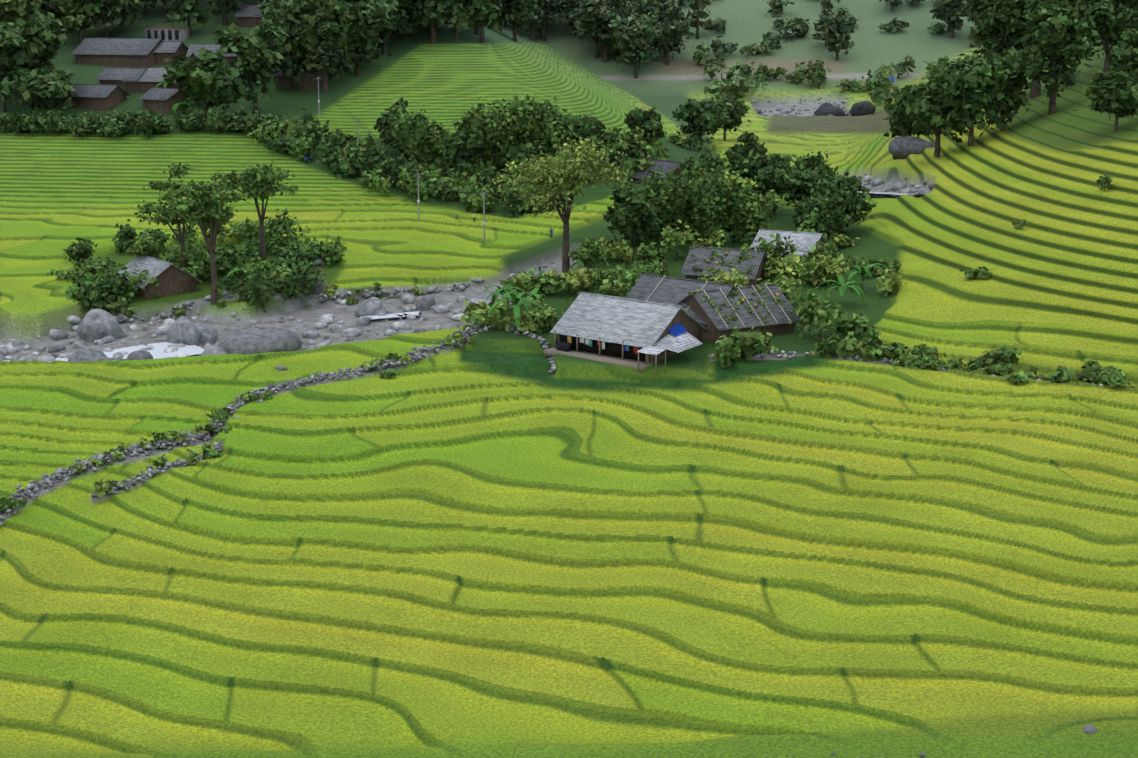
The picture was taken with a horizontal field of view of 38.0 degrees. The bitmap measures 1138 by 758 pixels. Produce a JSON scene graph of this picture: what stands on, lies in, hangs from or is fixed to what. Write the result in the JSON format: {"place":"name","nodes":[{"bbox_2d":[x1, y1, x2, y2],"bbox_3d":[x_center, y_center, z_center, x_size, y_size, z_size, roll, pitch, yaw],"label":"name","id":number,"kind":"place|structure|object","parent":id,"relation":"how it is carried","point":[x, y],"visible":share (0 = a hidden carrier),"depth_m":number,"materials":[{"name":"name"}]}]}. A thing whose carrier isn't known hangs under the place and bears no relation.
{"place":"outdoors","nodes":[
{"label":"outdoors","id":0,"kind":"place"},
{"bbox_2d":[4,342,204,361],"bbox_3d":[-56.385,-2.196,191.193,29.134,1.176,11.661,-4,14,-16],"label":"stream water","id":1,"kind":"structure","parent":0,"point":[156,352],"depth_m":194.25,"materials":[{"name":"white liquid"}]},
{"bbox_2d":[147,30,178,39],"bbox_3d":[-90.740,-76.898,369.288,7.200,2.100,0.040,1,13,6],"label":"windows","id":2,"kind":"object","parent":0,"point":[163,34],"visible":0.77,"depth_m":369.25,"materials":[{"name":"black glass"}]},
{"bbox_2d":[360,311,421,319],"bbox_3d":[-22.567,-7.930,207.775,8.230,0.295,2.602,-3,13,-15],"label":"stream water","id":3,"kind":"structure","parent":0,"point":[404,314],"depth_m":207.90,"materials":[{"name":"white liquid"}]},
{"bbox_2d":[0,0,1137,757],"bbox_3d":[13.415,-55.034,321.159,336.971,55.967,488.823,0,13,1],"label":"terrain","id":4,"kind":"structure","parent":0,"point":[492,542],"depth_m":147.50,"materials":[{"name":"green plant"}]},
{"bbox_2d":[67,87,126,110],"bbox_3d":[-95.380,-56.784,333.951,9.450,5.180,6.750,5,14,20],"label":"village walls","id":5,"kind":"structure","parent":4,"relation":"on","point":[116,96],"depth_m":331.14,"materials":[{"name":"brown wood"}]},
{"bbox_2d":[66,84,130,97],"bbox_3d":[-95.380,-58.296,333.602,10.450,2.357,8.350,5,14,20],"label":"roof","id":6,"kind":"structure","parent":5,"relation":"on","point":[96,90],"depth_m":331.64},
{"bbox_2d":[99,80,126,91],"bbox_3d":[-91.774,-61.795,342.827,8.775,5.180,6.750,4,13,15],"label":"village walls","id":7,"kind":"structure","parent":4,"relation":"on","point":[121,84],"depth_m":339.81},
{"bbox_2d":[95,67,146,80],"bbox_3d":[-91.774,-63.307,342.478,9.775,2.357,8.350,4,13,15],"label":"roof","id":8,"kind":"structure","parent":7,"relation":"on","point":[132,74],"depth_m":340.49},
{"bbox_2d":[75,40,161,66],"bbox_3d":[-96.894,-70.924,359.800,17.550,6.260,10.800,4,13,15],"label":"village walls","id":9,"kind":"structure","parent":4,"relation":"on","point":[148,60],"depth_m":354.73,"materials":[{"name":"brown wood"}]},
{"bbox_2d":[71,38,162,54],"bbox_3d":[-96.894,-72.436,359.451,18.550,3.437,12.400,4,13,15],"label":"roof","id":10,"kind":"structure","parent":9,"relation":"on","point":[116,46],"depth_m":356.49,"materials":[{"name":"grey"}]},
{"bbox_2d":[126,82,178,92],"bbox_3d":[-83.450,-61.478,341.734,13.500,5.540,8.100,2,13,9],"label":"village walls","id":11,"kind":"structure","parent":4,"relation":"on","point":[138,87],"depth_m":338.51,"materials":[{"name":"brown wood"}]},
{"bbox_2d":[122,67,167,81],"bbox_3d":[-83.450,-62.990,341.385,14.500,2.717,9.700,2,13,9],"label":"roof","id":12,"kind":"structure","parent":11,"relation":"on","point":[150,74],"depth_m":339.10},
{"bbox_2d":[131,265,195,298],"bbox_3d":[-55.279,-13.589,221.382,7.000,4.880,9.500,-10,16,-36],"label":"house walls","id":13,"kind":"structure","parent":4,"relation":"on","point":[173,280],"depth_m":217.67,"materials":[{"name":"brown wood"}]},
{"bbox_2d":[115,255,202,287],"bbox_3d":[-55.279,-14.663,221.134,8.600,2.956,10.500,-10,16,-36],"label":"house roof","id":14,"kind":"structure","parent":13,"relation":"on","point":[155,267],"depth_m":219.77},
{"bbox_2d":[145,28,188,40],"bbox_3d":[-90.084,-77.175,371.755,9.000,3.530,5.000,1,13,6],"label":"concrete frame walls","id":15,"kind":"structure","parent":4,"relation":"on","point":[183,34],"depth_m":369.23,"materials":[{"name":"grey concrete"}]},
{"bbox_2d":[144,27,187,28],"bbox_3d":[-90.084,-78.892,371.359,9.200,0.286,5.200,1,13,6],"label":"roof","id":16,"kind":"structure","parent":15,"relation":"on","point":[166,28],"depth_m":369.30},
{"bbox_2d":[143,90,191,114],"bbox_3d":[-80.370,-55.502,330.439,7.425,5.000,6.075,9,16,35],"label":"village walls","id":17,"kind":"structure","parent":4,"relation":"on","point":[164,107],"depth_m":327.85,"materials":[{"name":"brown wood"}]},
{"bbox_2d":[138,87,186,100],"bbox_3d":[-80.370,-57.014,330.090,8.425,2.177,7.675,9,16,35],"label":"roof","id":18,"kind":"structure","parent":17,"relation":"on","point":[161,94],"depth_m":328.52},
{"bbox_2d":[154,43,186,63],"bbox_3d":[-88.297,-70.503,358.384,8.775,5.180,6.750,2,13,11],"label":"village walls","id":19,"kind":"structure","parent":4,"relation":"on","point":[160,58],"depth_m":355.19,"materials":[{"name":"brown wood"}]},
{"bbox_2d":[152,41,187,52],"bbox_3d":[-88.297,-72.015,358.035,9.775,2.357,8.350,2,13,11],"label":"roof","id":20,"kind":"structure","parent":19,"relation":"on","point":[167,47],"depth_m":355.66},
{"bbox_2d":[191,57,235,66],"bbox_3d":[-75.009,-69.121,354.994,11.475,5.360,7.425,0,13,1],"label":"village walls","id":21,"kind":"structure","parent":4,"relation":"on","point":[229,59],"depth_m":351.42,"materials":[{"name":"brown wood"}]},
{"bbox_2d":[186,44,237,56],"bbox_3d":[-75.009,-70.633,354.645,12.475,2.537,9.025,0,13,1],"label":"roof","id":22,"kind":"structure","parent":21,"relation":"on","point":[193,48],"depth_m":352.74,"materials":[{"name":"grey"}]},
{"bbox_2d":[238,17,262,26],"bbox_3d":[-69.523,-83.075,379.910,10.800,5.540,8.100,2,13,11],"label":"village walls","id":23,"kind":"structure","parent":4,"relation":"on","point":[247,21],"depth_m":376.73,"materials":[{"name":"brown wood"}]},
{"bbox_2d":[234,5,265,16],"bbox_3d":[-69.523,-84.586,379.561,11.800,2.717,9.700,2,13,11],"label":"roof","id":24,"kind":"structure","parent":23,"relation":"on","point":[250,11],"depth_m":377.42,"materials":[{"name":"grey"}]},
{"bbox_2d":[275,69,328,89],"bbox_3d":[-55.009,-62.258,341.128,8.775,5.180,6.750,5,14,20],"label":"village walls","id":25,"kind":"structure","parent":4,"relation":"on","point":[310,83],"depth_m":338.20,"materials":[{"name":"brown wood"}]},
{"bbox_2d":[274,64,332,76],"bbox_3d":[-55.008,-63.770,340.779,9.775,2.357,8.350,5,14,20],"label":"village roof","id":26,"kind":"structure","parent":25,"relation":"on","point":[307,74],"depth_m":337.73,"materials":[{"name":"grey"}]},
{"bbox_2d":[247,72,552,241],"bbox_3d":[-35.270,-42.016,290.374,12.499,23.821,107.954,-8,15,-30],"label":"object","id":27,"kind":"object","parent":4,"relation":"on","point":[418,200],"visible":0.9,"depth_m":270.97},
{"bbox_2d":[394,23,418,33],"bbox_3d":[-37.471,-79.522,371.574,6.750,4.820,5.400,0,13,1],"label":"village walls","id":28,"kind":"structure","parent":4,"relation":"on","point":[416,27],"depth_m":369.26,"materials":[{"name":"brown wood"}]},
{"bbox_2d":[472,301,493,314],"bbox_3d":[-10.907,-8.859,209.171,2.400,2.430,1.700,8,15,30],"label":"shed walls","id":29,"kind":"structure","parent":4,"relation":"on","point":[490,304],"depth_m":208.35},
{"bbox_2d":[467,297,496,304],"bbox_3d":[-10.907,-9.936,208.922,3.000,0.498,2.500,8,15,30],"label":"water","id":30,"kind":"structure","parent":29,"relation":"on","point":[475,300],"depth_m":208.59,"materials":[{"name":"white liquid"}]},
{"bbox_2d":[0,97,1102,757],"bbox_3d":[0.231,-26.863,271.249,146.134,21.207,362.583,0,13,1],"label":"rocks","id":31,"kind":"object","parent":4,"relation":"on","point":[98,327],"visible":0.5,"depth_m":197.49,"materials":[{"name":"grey stone"}]},
{"bbox_2d":[554,309,701,374],"bbox_3d":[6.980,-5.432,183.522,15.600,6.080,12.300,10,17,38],"label":"house walls","id":32,"kind":"structure","parent":4,"relation":"on","point":[688,324],"depth_m":181.19,"materials":[{"name":"brown wood"}]},
{"bbox_2d":[550,292,709,354],"bbox_3d":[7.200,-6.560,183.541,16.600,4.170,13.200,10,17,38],"label":"house roof","id":33,"kind":"structure","parent":32,"relation":"on","point":[627,321],"depth_m":182.14,"materials":[{"name":"grey"}]},
{"bbox_2d":[633,168,683,183],"bbox_3d":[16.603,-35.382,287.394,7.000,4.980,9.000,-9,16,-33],"label":"house walls","id":34,"kind":"structure","parent":4,"relation":"on","point":[678,170],"depth_m":283.85,"materials":[{"name":"brown wood"}]},
{"bbox_2d":[630,158,681,179],"bbox_3d":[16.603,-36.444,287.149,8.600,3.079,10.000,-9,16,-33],"label":"house roof","id":35,"kind":"structure","parent":34,"relation":"on","point":[666,165],"depth_m":286.10,"materials":[{"name":"grey tile"}]},
{"bbox_2d":[626,273,736,324],"bbox_3d":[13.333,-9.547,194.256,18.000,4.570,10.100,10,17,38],"label":"house roof","id":36,"kind":"structure","parent":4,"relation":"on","point":[672,290],"depth_m":193.17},
{"bbox_2d":[685,257,767,285],"bbox_3d":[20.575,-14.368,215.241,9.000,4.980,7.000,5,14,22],"label":"house walls","id":37,"kind":"structure","parent":4,"relation":"on","point":[759,274],"depth_m":213.47,"materials":[{"name":"brown wood"}]},
{"bbox_2d":[680,246,768,279],"bbox_3d":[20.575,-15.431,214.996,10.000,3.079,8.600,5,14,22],"label":"house roof","id":38,"kind":"structure","parent":37,"relation":"on","point":[700,254],"depth_m":213.29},
{"bbox_2d":[684,295,795,343],"bbox_3d":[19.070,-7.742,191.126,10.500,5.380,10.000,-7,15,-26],"label":"house walls","id":39,"kind":"structure","parent":4,"relation":"on","point":[714,334],"depth_m":187.37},
{"bbox_2d":[678,284,800,330],"bbox_3d":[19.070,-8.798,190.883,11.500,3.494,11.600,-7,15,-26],"label":"house roof","id":40,"kind":"structure","parent":39,"relation":"on","point":[748,318],"depth_m":188.18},
{"bbox_2d":[767,238,823,263],"bbox_3d":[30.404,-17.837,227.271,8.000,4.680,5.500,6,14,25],"label":"house walls","id":41,"kind":"structure","parent":4,"relation":"on","point":[820,243],"depth_m":225.86,"materials":[{"name":"brown wood"}]},
{"bbox_2d":[750,229,829,255],"bbox_3d":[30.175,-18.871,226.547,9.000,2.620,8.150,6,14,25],"label":"house roof","id":42,"kind":"structure","parent":41,"relation":"on","point":[809,240],"depth_m":225.37,"materials":[{"name":"grey tile"}]},
{"bbox_2d":[543,323,686,371],"bbox_3d":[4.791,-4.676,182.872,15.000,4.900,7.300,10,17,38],"label":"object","id":43,"kind":"object","parent":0,"point":[611,353],"visible":0.71,"depth_m":181.29,"materials":[{"name":"brown wood"}]},
{"bbox_2d":[646,275,707,310],"bbox_3d":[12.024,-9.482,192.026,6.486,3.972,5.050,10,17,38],"label":"poles","id":44,"kind":"object","parent":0,"point":[659,284],"visible":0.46,"depth_m":193.77,"materials":[{"name":"grey wood"}]},
{"bbox_2d":[703,284,789,328],"bbox_3d":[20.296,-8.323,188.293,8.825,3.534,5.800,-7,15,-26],"label":"poles","id":45,"kind":"object","parent":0,"point":[750,306],"visible":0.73,"depth_m":188.25,"materials":[{"name":"grey wood"}]},
{"bbox_2d":[860,191,923,194],"bbox_3d":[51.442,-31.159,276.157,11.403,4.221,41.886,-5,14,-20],"label":"stream water","id":46,"kind":"structure","parent":0,"point":[889,193],"depth_m":272.29,"materials":[{"name":"white liquid"}]}
]}

